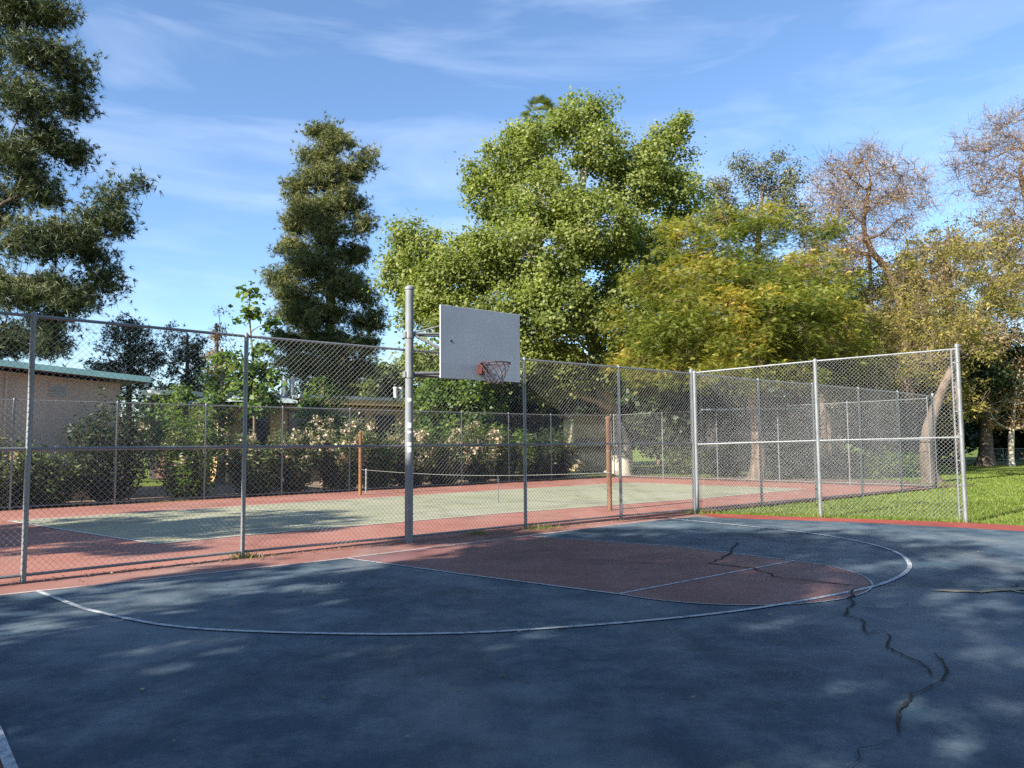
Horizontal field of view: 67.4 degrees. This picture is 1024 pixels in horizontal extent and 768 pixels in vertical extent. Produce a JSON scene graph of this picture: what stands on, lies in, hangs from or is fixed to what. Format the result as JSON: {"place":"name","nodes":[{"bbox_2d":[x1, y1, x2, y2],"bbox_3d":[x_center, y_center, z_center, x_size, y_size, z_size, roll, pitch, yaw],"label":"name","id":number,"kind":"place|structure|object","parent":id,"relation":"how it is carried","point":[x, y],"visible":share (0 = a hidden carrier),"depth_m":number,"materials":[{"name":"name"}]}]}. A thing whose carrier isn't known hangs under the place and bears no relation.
{"place":"outdoors","nodes":[
{"label":"outdoors","id":0,"kind":"place"},
{"bbox_2d":[0,517,1023,767],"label":"basketball court","id":1,"kind":"object","parent":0,"point":[74,681],"visible":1,"depth_m":5.89,"materials":[{"name":"blue paint"}]},
{"bbox_2d":[0,725,17,767],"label":"court sideline","id":2,"kind":"object","parent":1,"relation":"on","point":[7,758],"depth_m":4.27,"materials":[{"name":"white paint"}]},
{"bbox_2d":[0,516,787,594],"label":"court line","id":3,"kind":"object","parent":1,"relation":"on","point":[421,568],"visible":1,"depth_m":10.74,"materials":[{"name":"white paint"}]},
{"bbox_2d":[35,519,911,634],"bbox_3d":[1.105,2.523,10.640,12.253,0.001,6.621,3,-6,-41],"label":"three point line","id":4,"kind":"object","parent":1,"relation":"on","point":[909,566],"visible":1,"depth_m":7.56,"materials":[{"name":"white paint"}]},
{"bbox_2d":[352,536,870,604],"bbox_3d":[1.449,2.557,11.030,6.917,0.001,4.056,-4,-6,38],"label":"key paint","id":5,"kind":"object","parent":1,"relation":"on","point":[561,562],"visible":1,"depth_m":10.38,"materials":[{"name":"paint"}]},
{"bbox_2d":[618,560,794,593],"bbox_3d":[2.629,2.454,9.862,3.680,0.001,0.042,3,-6,-39],"label":"free throw line","id":6,"kind":"object","parent":5,"relation":"on","point":[703,577],"visible":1,"depth_m":9.66,"materials":[{"name":"white paint"}]},
{"bbox_2d":[622,560,872,604],"bbox_3d":[3.203,2.394,9.159,3.700,0.001,1.809,3,-6,-39],"label":"court line marking","id":7,"kind":"object","parent":5,"relation":"on","point":[771,604],"visible":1,"depth_m":8.33,"materials":[{"name":"white paint"}]},
{"bbox_2d":[586,542,1017,767],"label":"pavement crack","id":8,"kind":"object","parent":1,"relation":"on","point":[904,702],"visible":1,"depth_m":6.39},
{"bbox_2d":[700,513,1023,530],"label":"court border","id":9,"kind":"object","parent":1,"relation":"on","point":[972,525],"visible":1,"depth_m":16.25,"materials":[{"name":"red paint"}]},
{"bbox_2d":[936,514,990,522],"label":"weed tuft","id":10,"kind":"object","parent":9,"relation":"on","point":[961,520],"visible":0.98,"depth_m":16.06,"materials":[{"name":"green plant"}]},
{"bbox_2d":[938,587,1023,591],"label":"court crack","id":11,"kind":"object","parent":1,"relation":"on","point":[999,589],"visible":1,"depth_m":8.71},
{"bbox_2d":[0,0,1023,441],"label":"sky","id":12,"kind":"structure","parent":0,"point":[208,97],"materials":[{"name":"blue"}]},
{"bbox_2d":[2,443,1023,582],"bbox_3d":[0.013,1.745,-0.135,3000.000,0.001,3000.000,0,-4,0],"label":"ground","id":13,"kind":"structure","parent":0,"point":[1019,466],"depth_m":34.68,"materials":[{"name":"green plant"}]},
{"bbox_2d":[0,360,150,501],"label":"tan building","id":14,"kind":"structure","parent":13,"relation":"on","point":[128,378],"depth_m":24.44,"materials":[{"name":"paint"}]},
{"bbox_2d":[0,0,163,366],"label":"pine tree","id":15,"kind":"object","parent":13,"relation":"on","point":[51,240],"visible":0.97,"depth_m":33.01,"materials":[{"name":"green plant"}]},
{"bbox_2d":[77,308,175,468],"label":"round dark tree","id":16,"kind":"object","parent":13,"relation":"on","point":[132,362],"visible":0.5,"depth_m":41.03,"materials":[{"name":"green plant"}]},
{"bbox_2d":[119,380,178,453],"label":"background tree","id":17,"kind":"object","parent":13,"relation":"on","point":[143,409],"visible":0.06,"depth_m":58.28,"materials":[{"name":"green plant"}]},
{"bbox_2d":[141,390,205,478],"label":"white shed","id":18,"kind":"structure","parent":13,"relation":"on","point":[152,394],"depth_m":39.97,"materials":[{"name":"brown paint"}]},
{"bbox_2d":[145,319,213,405],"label":"dark spruce","id":19,"kind":"object","parent":13,"relation":"on","point":[186,350],"visible":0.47,"depth_m":43.87,"materials":[{"name":"plant"}]},
{"bbox_2d":[200,305,235,391],"bbox_3d":[-14.675,0.453,38.249,1.884,8.764,1.671,0,-4,0],"label":"tree","id":20,"kind":"object","parent":13,"relation":"on","point":[217,327],"visible":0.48,"depth_m":38.32,"materials":[{"name":"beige plant"}]},
{"bbox_2d":[192,362,266,406],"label":"background tree","id":21,"kind":"object","parent":13,"relation":"on","point":[226,384],"visible":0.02,"depth_m":54.66,"materials":[{"name":"green plant"}]},
{"bbox_2d":[3,476,554,508],"bbox_3d":[-21.806,3.554,21.377,59.000,0.001,10.550,3,-6,-39],"label":"planting bed","id":22,"kind":"object","parent":13,"relation":"on","point":[160,491],"depth_m":28.77,"materials":[{"name":"soil"}]},
{"bbox_2d":[0,429,52,509],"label":"oleander bush","id":23,"kind":"object","parent":22,"relation":"on","point":[4,492],"visible":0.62,"depth_m":21.66,"materials":[{"name":"green plant"}]},
{"bbox_2d":[5,444,88,506],"bbox_3d":[-13.603,2.739,22.533,2.013,1.967,2.280,-4,-5,35],"label":"oleander bush","id":24,"kind":"object","parent":22,"relation":"on","point":[70,489],"visible":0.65,"depth_m":22.15,"materials":[{"name":"green plant"}]},
{"bbox_2d":[55,387,161,501],"bbox_3d":[-12.639,1.934,24.061,3.185,3.767,2.870,0,-4,0],"label":"oleander bush","id":25,"kind":"object","parent":22,"relation":"on","point":[106,489],"visible":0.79,"depth_m":23.87,"materials":[{"name":"green plant"}]},
{"bbox_2d":[142,383,211,455],"bbox_3d":[-14.440,2.167,32.889,3.007,4.539,2.823,0,-4,0],"label":"green tree","id":26,"kind":"object","parent":22,"relation":"on","point":[182,395],"visible":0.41,"depth_m":32.75,"materials":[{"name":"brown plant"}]},
{"bbox_2d":[135,395,233,498],"bbox_3d":[-10.724,2.106,25.386,3.040,3.545,3.091,0,-4,0],"label":"oleander bush","id":27,"kind":"object","parent":22,"relation":"on","point":[191,478],"visible":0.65,"depth_m":25.13,"materials":[{"name":"green plant"}]},
{"bbox_2d":[191,345,241,483],"bbox_3d":[-13.367,1.390,34.956,2.312,6.476,2.409,-4,-6,40],"label":"vine covered trunk","id":28,"kind":"object","parent":22,"relation":"on","point":[219,398],"visible":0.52,"depth_m":34.87,"materials":[{"name":"green plant"}]},
{"bbox_2d":[201,281,290,443],"bbox_3d":[-10.709,0.019,31.046,3.580,8.441,2.352,0,-4,0],"label":"leafy sapling","id":29,"kind":"object","parent":22,"relation":"on","point":[249,315],"visible":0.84,"depth_m":31.03,"materials":[{"name":"green plant"}]},
{"bbox_2d":[218,428,290,495],"bbox_3d":[-8.926,2.720,26.868,2.613,2.429,2.636,0,-4,0],"label":"oleander bush","id":30,"kind":"object","parent":22,"relation":"on","point":[254,474],"visible":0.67,"depth_m":26.31,"materials":[{"name":"green plant"}]},
{"bbox_2d":[266,421,327,493],"bbox_3d":[-7.902,2.682,27.840,2.332,2.735,2.530,0,-4,0],"label":"oleander bush","id":31,"kind":"object","parent":22,"relation":"on","point":[297,481],"visible":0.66,"depth_m":27.45,"materials":[{"name":"green plant"}]},
{"bbox_2d":[289,375,356,484],"bbox_3d":[-8.226,1.966,33.281,2.957,4.900,3.634,0,-4,0],"label":"green tree","id":32,"kind":"object","parent":22,"relation":"on","point":[309,404],"visible":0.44,"depth_m":33.37,"materials":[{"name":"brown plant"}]},
{"bbox_2d":[298,412,383,490],"bbox_3d":[-6.355,2.522,29.147,2.860,3.122,3.271,-2,-5,23],"label":"oleander bush","id":33,"kind":"object","parent":22,"relation":"on","point":[339,455],"visible":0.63,"depth_m":28.77,"materials":[{"name":"green plant"}]},
{"bbox_2d":[354,433,403,488],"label":"oleander bush","id":34,"kind":"object","parent":22,"relation":"on","point":[385,467],"visible":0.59,"depth_m":29.89,"materials":[{"name":"green plant"}]},
{"bbox_2d":[379,414,441,486],"bbox_3d":[-4.174,2.589,31.346,2.587,3.341,2.895,1,-5,-20],"label":"oleander bush","id":35,"kind":"object","parent":22,"relation":"on","point":[421,453],"visible":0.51,"depth_m":30.74,"materials":[{"name":"green plant"}]},
{"bbox_2d":[423,428,472,485],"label":"oleander bush","id":36,"kind":"object","parent":22,"relation":"on","point":[444,466],"visible":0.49,"depth_m":32.09,"materials":[{"name":"green plant"}]},
{"bbox_2d":[393,363,514,478],"bbox_3d":[-2.886,1.826,39.035,6.244,6.356,6.151,0,-4,0],"label":"dense tree","id":37,"kind":"object","parent":22,"relation":"on","point":[450,394],"visible":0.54,"depth_m":38.10,"materials":[{"name":"green plant"}]},
{"bbox_2d":[441,413,514,483],"bbox_3d":[-1.500,2.852,33.869,3.275,3.110,3.281,0,-4,0],"label":"oleander bush","id":38,"kind":"object","parent":22,"relation":"on","point":[481,452],"visible":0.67,"depth_m":33.37,"materials":[{"name":"green plant"}]},
{"bbox_2d":[480,421,539,481],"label":"oleander bush","id":39,"kind":"object","parent":22,"relation":"on","point":[498,471],"visible":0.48,"depth_m":34.70,"materials":[{"name":"green plant"}]},
{"bbox_2d":[473,381,558,472],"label":"dense tree","id":40,"kind":"object","parent":22,"relation":"on","point":[519,416],"visible":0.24,"depth_m":40.80,"materials":[{"name":"green plant"}]},
{"bbox_2d":[509,425,565,480],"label":"oleander bush","id":41,"kind":"object","parent":22,"relation":"on","point":[542,475],"visible":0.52,"depth_m":35.60,"materials":[{"name":"green plant"}]},
{"bbox_2d":[187,377,435,482],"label":"ochre house","id":42,"kind":"structure","parent":13,"relation":"on","point":[287,401],"depth_m":38.08,"materials":[{"name":"paint"}]},
{"bbox_2d":[242,414,269,454],"bbox_3d":[-11.967,2.528,35.902,1.320,2.240,0.036,3,-6,-39],"label":"window","id":43,"kind":"structure","parent":42,"relation":"in","point":[250,422],"depth_m":36.06,"materials":[{"name":"glass"}]},
{"bbox_2d":[287,411,315,451],"bbox_3d":[-10.223,2.574,37.324,1.420,2.540,0.036,3,-6,-39],"label":"window","id":44,"kind":"structure","parent":42,"relation":"in","point":[290,419],"depth_m":37.11,"materials":[{"name":"glass"}]},
{"bbox_2d":[333,412,364,458],"bbox_3d":[-8.246,2.683,38.930,1.720,2.540,0.036,3,-6,-39],"label":"window","id":45,"kind":"structure","parent":42,"relation":"in","point":[361,414],"depth_m":39.28,"materials":[{"name":"glass"}]},
{"bbox_2d":[373,414,394,444],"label":"window","id":46,"kind":"structure","parent":42,"relation":"in","point":[385,423],"depth_m":40.21,"materials":[{"name":"glass"}]},
{"bbox_2d":[254,111,400,396],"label":"tall conifer","id":47,"kind":"object","parent":13,"relation":"on","point":[323,261],"visible":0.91,"depth_m":46.59,"materials":[{"name":"plant"}]},
{"bbox_2d":[342,352,415,396],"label":"background tree","id":48,"kind":"object","parent":13,"relation":"on","point":[363,387],"visible":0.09,"depth_m":57.20,"materials":[{"name":"green plant"}]},
{"bbox_2d":[358,362,425,423],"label":"background tree","id":49,"kind":"object","parent":13,"relation":"on","point":[383,388],"visible":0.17,"depth_m":53.79,"materials":[{"name":"green plant"}]},
{"bbox_2d":[390,336,475,433],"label":"background tree","id":50,"kind":"object","parent":13,"relation":"on","point":[419,365],"visible":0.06,"depth_m":59.48,"materials":[{"name":"green plant"}]},
{"bbox_2d":[0,477,930,582],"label":"tennis surround","id":51,"kind":"object","parent":13,"relation":"on","point":[278,541],"visible":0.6,"depth_m":16.02,"materials":[{"name":"red paint"}]},
{"bbox_2d":[220,550,265,558],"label":"weed tuft","id":52,"kind":"object","parent":51,"relation":"on","point":[246,554],"visible":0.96,"depth_m":11.77,"materials":[{"name":"green plant"}]},
{"bbox_2d":[0,398,611,509],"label":"chain link fence","id":53,"kind":"object","parent":51,"relation":"on","point":[114,501],"visible":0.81,"depth_m":25.50,"materials":[{"name":"metal"}]},
{"bbox_2d":[358,431,362,494],"bbox_3d":[-5.191,2.709,26.287,0.139,2.198,0.139,0,-4,0],"label":"net post","id":54,"kind":"object","parent":51,"relation":"on","point":[360,468],"visible":0.88,"depth_m":26.23,"materials":[{"name":"orange wood"}]},
{"bbox_2d":[370,470,592,475],"bbox_3d":[-1.355,2.641,22.939,10.174,0.188,0.012,-4,-6,41],"label":"tape","id":55,"kind":"object","parent":54,"relation":"attached to","point":[491,475],"visible":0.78,"depth_m":22.19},
{"bbox_2d":[15,483,799,543],"bbox_3d":[-0.695,3.489,22.851,23.119,0.001,7.790,3,-6,-41],"label":"tennis court","id":56,"kind":"object","parent":51,"relation":"on","point":[260,516],"visible":0.8,"depth_m":19.68,"materials":[{"name":"green paint"}]},
{"bbox_2d":[11,482,798,543],"bbox_3d":[-0.695,3.484,22.851,23.174,0.002,7.845,3,-6,-41],"label":"tennis line","id":57,"kind":"object","parent":56,"relation":"on","point":[345,518],"visible":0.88,"depth_m":18.91,"materials":[{"name":"paint"}]},
{"bbox_2d":[3,480,990,753],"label":"leaf litter","id":58,"kind":"object","parent":51,"relation":"on","point":[405,542],"visible":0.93,"depth_m":10.83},
{"bbox_2d":[605,416,611,510],"bbox_3d":[2.477,2.027,19.634,0.154,2.421,0.154,0,-4,0],"label":"net post","id":59,"kind":"object","parent":51,"relation":"on","point":[608,457],"visible":0.89,"depth_m":19.59,"materials":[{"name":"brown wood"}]},
{"bbox_2d":[681,507,726,514],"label":"weed tuft","id":60,"kind":"object","parent":51,"relation":"on","point":[703,512],"visible":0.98,"depth_m":18.42,"materials":[{"name":"green plant"}]},
{"bbox_2d":[613,397,931,487],"bbox_3d":[10.128,2.559,33.135,0.055,3.322,14.571,4,-6,-44],"label":"chain link fence","id":61,"kind":"object","parent":51,"relation":"on","point":[717,478],"visible":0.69,"depth_m":32.08,"materials":[{"name":"metal"}]},
{"bbox_2d":[0,513,1009,767],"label":"court apron","id":62,"kind":"object","parent":13,"relation":"on","point":[74,581],"visible":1,"depth_m":11.38,"materials":[{"name":"red paint"}]},
{"bbox_2d":[0,311,695,581],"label":"chain link fence","id":63,"kind":"object","parent":62,"relation":"on","point":[28,447],"visible":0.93,"depth_m":12.20,"materials":[{"name":"metal"}]},
{"bbox_2d":[402,285,519,542],"bbox_3d":[-0.702,0.512,13.734,2.344,4.582,0.960,2,-5,-26],"label":"basketball hoop","id":64,"kind":"object","parent":62,"relation":"on","point":[479,344],"visible":1,"depth_m":13.83,"materials":[{"name":"grey metal"}]},
{"bbox_2d":[517,521,565,530],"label":"weed tuft","id":65,"kind":"object","parent":62,"relation":"on","point":[535,528],"visible":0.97,"depth_m":15.38,"materials":[{"name":"green plant"}]},
{"bbox_2d":[518,93,556,417],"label":"fan palm","id":66,"kind":"object","parent":13,"relation":"on","point":[542,99],"visible":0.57,"depth_m":55.16,"materials":[{"name":"green plant"}]},
{"bbox_2d":[362,86,725,475],"bbox_3d":[2.673,-6.204,40.513,20.443,22.490,11.124,1,-5,-15],"label":"sycamore tree","id":67,"kind":"object","parent":13,"relation":"on","point":[544,286],"visible":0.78,"depth_m":39.47,"materials":[{"name":"green plant"}]},
{"bbox_2d":[498,341,599,449],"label":"dense tree","id":68,"kind":"object","parent":13,"relation":"on","point":[592,407],"visible":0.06,"depth_m":53.89,"materials":[{"name":"green plant"}]},
{"bbox_2d":[535,426,585,478],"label":"oleander bush","id":69,"kind":"object","parent":13,"relation":"on","point":[568,450],"visible":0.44,"depth_m":37.24,"materials":[{"name":"green plant"}]},
{"bbox_2d":[607,325,716,465],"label":"dense tree","id":70,"kind":"object","parent":13,"relation":"on","point":[674,431],"visible":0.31,"depth_m":54.80,"materials":[{"name":"green plant"}]},
{"bbox_2d":[663,444,706,474],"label":"bush","id":71,"kind":"object","parent":13,"relation":"on","point":[673,455],"visible":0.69,"depth_m":41.19,"materials":[{"name":"green plant"}]},
{"bbox_2d":[700,440,749,476],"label":"bush","id":72,"kind":"object","parent":13,"relation":"on","point":[724,460],"visible":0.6,"depth_m":38.47,"materials":[{"name":"green plant"}]},
{"bbox_2d":[689,320,796,451],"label":"dense tree","id":73,"kind":"object","parent":13,"relation":"on","point":[720,404],"visible":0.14,"depth_m":56.09,"materials":[{"name":"green plant"}]},
{"bbox_2d":[689,141,822,467],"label":"eucalyptus tree","id":74,"kind":"object","parent":13,"relation":"on","point":[765,186],"visible":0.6,"depth_m":51.95,"materials":[{"name":"green plant"}]},
{"bbox_2d":[700,407,850,465],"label":"dark park building","id":75,"kind":"structure","parent":13,"relation":"on","point":[740,421],"depth_m":53.11,"materials":[{"name":"grey paint"}]},
{"bbox_2d":[617,475,975,487],"bbox_3d":[11.926,4.332,34.800,16.042,0.001,4.994,-5,-6,44],"label":"mulch bed","id":76,"kind":"object","parent":13,"relation":"on","point":[797,481],"visible":0.38,"depth_m":33.26,"materials":[{"name":"brown soil"}]},
{"bbox_2d":[593,196,888,480],"bbox_3d":[10.305,-2.243,34.684,13.379,13.356,10.547,0,-4,0],"label":"golden feathery tree","id":77,"kind":"object","parent":76,"relation":"on","point":[719,306],"visible":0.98,"depth_m":33.10,"materials":[{"name":"green plant"}]},
{"bbox_2d":[765,445,821,478],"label":"bush","id":78,"kind":"object","parent":76,"relation":"on","point":[809,466],"visible":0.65,"depth_m":35.33,"materials":[{"name":"green plant"}]},
{"bbox_2d":[861,214,1023,482],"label":"leaning olive tree","id":79,"kind":"object","parent":76,"relation":"on","point":[971,332],"visible":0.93,"depth_m":34.28,"materials":[{"name":"green plant"}]},
{"bbox_2d":[696,374,937,509],"bbox_3d":[9.923,1.721,23.223,14.016,3.472,0.243,3,-6,-39],"label":"chain link fence","id":80,"kind":"object","parent":13,"relation":"on","point":[759,431],"visible":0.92,"depth_m":22.41,"materials":[{"name":"metal"}]},
{"bbox_2d":[772,314,864,467],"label":"slender tree","id":81,"kind":"object","parent":13,"relation":"on","point":[809,400],"visible":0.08,"depth_m":43.78,"materials":[{"name":"beige plant"}]},
{"bbox_2d":[777,220,861,467],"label":"tan tree","id":82,"kind":"object","parent":13,"relation":"on","point":[822,423],"visible":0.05,"depth_m":47.83,"materials":[{"name":"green plant"}]},
{"bbox_2d":[772,327,881,406],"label":"dense tree","id":83,"kind":"object","parent":13,"relation":"on","point":[797,397],"visible":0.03,"depth_m":59.68,"materials":[{"name":"green plant"}]},
{"bbox_2d":[692,343,967,522],"bbox_3d":[6.998,1.141,17.499,5.711,3.792,0.141,-3,-5,27],"label":"chain link fence","id":84,"kind":"object","parent":13,"relation":"on","point":[960,436],"visible":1,"depth_m":17.33,"materials":[{"name":"metal"}]},
{"bbox_2d":[821,446,873,477],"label":"bush","id":85,"kind":"object","parent":13,"relation":"on","point":[837,464],"visible":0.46,"depth_m":35.84,"materials":[{"name":"green plant"}]},
{"bbox_2d":[800,264,912,456],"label":"olive tree","id":86,"kind":"object","parent":13,"relation":"on","point":[828,409],"visible":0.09,"depth_m":49.41,"materials":[{"name":"green plant"}]},
{"bbox_2d":[843,447,899,478],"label":"bush","id":87,"kind":"object","parent":13,"relation":"on","point":[875,467],"visible":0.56,"depth_m":35.24,"materials":[{"name":"green plant"}]},
{"bbox_2d":[786,129,960,457],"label":"bare tree","id":88,"kind":"object","parent":13,"relation":"on","point":[867,240],"visible":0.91,"depth_m":45.72,"materials":[{"name":"brown plant"}]},
{"bbox_2d":[816,297,933,456],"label":"slender tree","id":89,"kind":"object","parent":13,"relation":"on","point":[869,394],"visible":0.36,"depth_m":40.99,"materials":[{"name":"green plant"}]},
{"bbox_2d":[813,248,948,452],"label":"olive tree","id":90,"kind":"object","parent":13,"relation":"on","point":[887,407],"visible":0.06,"depth_m":51.99,"materials":[{"name":"green plant"}]},
{"bbox_2d":[822,237,950,452],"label":"tan tree","id":91,"kind":"object","parent":13,"relation":"on","point":[871,295],"visible":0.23,"depth_m":46.88,"materials":[{"name":"brown plant"}]},
{"bbox_2d":[842,312,947,455],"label":"dense tree","id":92,"kind":"object","parent":13,"relation":"on","point":[938,441],"visible":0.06,"depth_m":56.14,"materials":[{"name":"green plant"}]},
{"bbox_2d":[878,447,920,477],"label":"bush","id":93,"kind":"object","parent":13,"relation":"on","point":[908,466],"visible":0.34,"depth_m":35.71,"materials":[{"name":"green plant"}]},
{"bbox_2d":[870,199,1023,469],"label":"tan tree","id":94,"kind":"object","parent":13,"relation":"on","point":[948,276],"visible":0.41,"depth_m":44.65,"materials":[{"name":"brown plant"}]},
{"bbox_2d":[880,208,1023,466],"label":"olive tree","id":95,"kind":"object","parent":13,"relation":"on","point":[965,383],"visible":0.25,"depth_m":48.60,"materials":[{"name":"green plant"}]},
{"bbox_2d":[910,325,1020,461],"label":"dense tree","id":96,"kind":"object","parent":13,"relation":"on","point":[971,433],"visible":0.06,"depth_m":61.13,"materials":[{"name":"green plant"}]},
{"bbox_2d":[922,94,1023,250],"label":"bare tree","id":97,"kind":"object","parent":13,"relation":"on","point":[1001,166],"visible":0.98,"depth_m":35.78,"materials":[{"name":"brown plant"}]},
{"bbox_2d":[926,321,1023,465],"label":"dark crowned tree","id":98,"kind":"object","parent":13,"relation":"on","point":[985,456],"visible":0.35,"depth_m":50.89,"materials":[{"name":"green plant"}]},
{"bbox_2d":[964,348,1023,465],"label":"orange leaved tree","id":99,"kind":"object","parent":13,"relation":"on","point":[1012,428],"visible":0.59,"depth_m":50.82,"materials":[{"name":"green plant"}]},
{"bbox_2d":[964,193,1023,332],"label":"tan tree","id":100,"kind":"object","parent":13,"relation":"on","point":[1016,251],"visible":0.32,"depth_m":57.28,"materials":[{"name":"brown plant"}]},
{"bbox_2d":[966,448,1023,464],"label":"fence","id":101,"kind":"object","parent":13,"relation":"on","point":[996,454],"visible":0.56,"depth_m":53.41,"materials":[{"name":"metal"}]},
{"bbox_2d":[989,341,1023,454],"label":"dense tree","id":102,"kind":"object","parent":13,"relation":"on","point":[1019,435],"visible":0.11,"depth_m":62.48,"materials":[{"name":"green plant"}]},
{"bbox_2d":[994,391,1023,459],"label":"dense tree","id":103,"kind":"object","parent":13,"relation":"on","point":[1015,453],"depth_m":65.03,"materials":[{"name":"green plant"}]},
{"bbox_2d":[560,414,605,470],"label":"cream building","id":104,"kind":"structure","parent":0,"point":[596,433],"depth_m":46.95,"materials":[{"name":"paint"}]},
{"bbox_2d":[574,438,605,448],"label":"window","id":105,"kind":"structure","parent":104,"relation":"in","point":[603,440],"depth_m":46.87,"materials":[{"name":"glass"}]},
{"bbox_2d":[706,471,1023,525],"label":"grass","id":106,"kind":"structure","parent":0,"point":[971,491],"depth_m":20.81,"materials":[{"name":"plant"}]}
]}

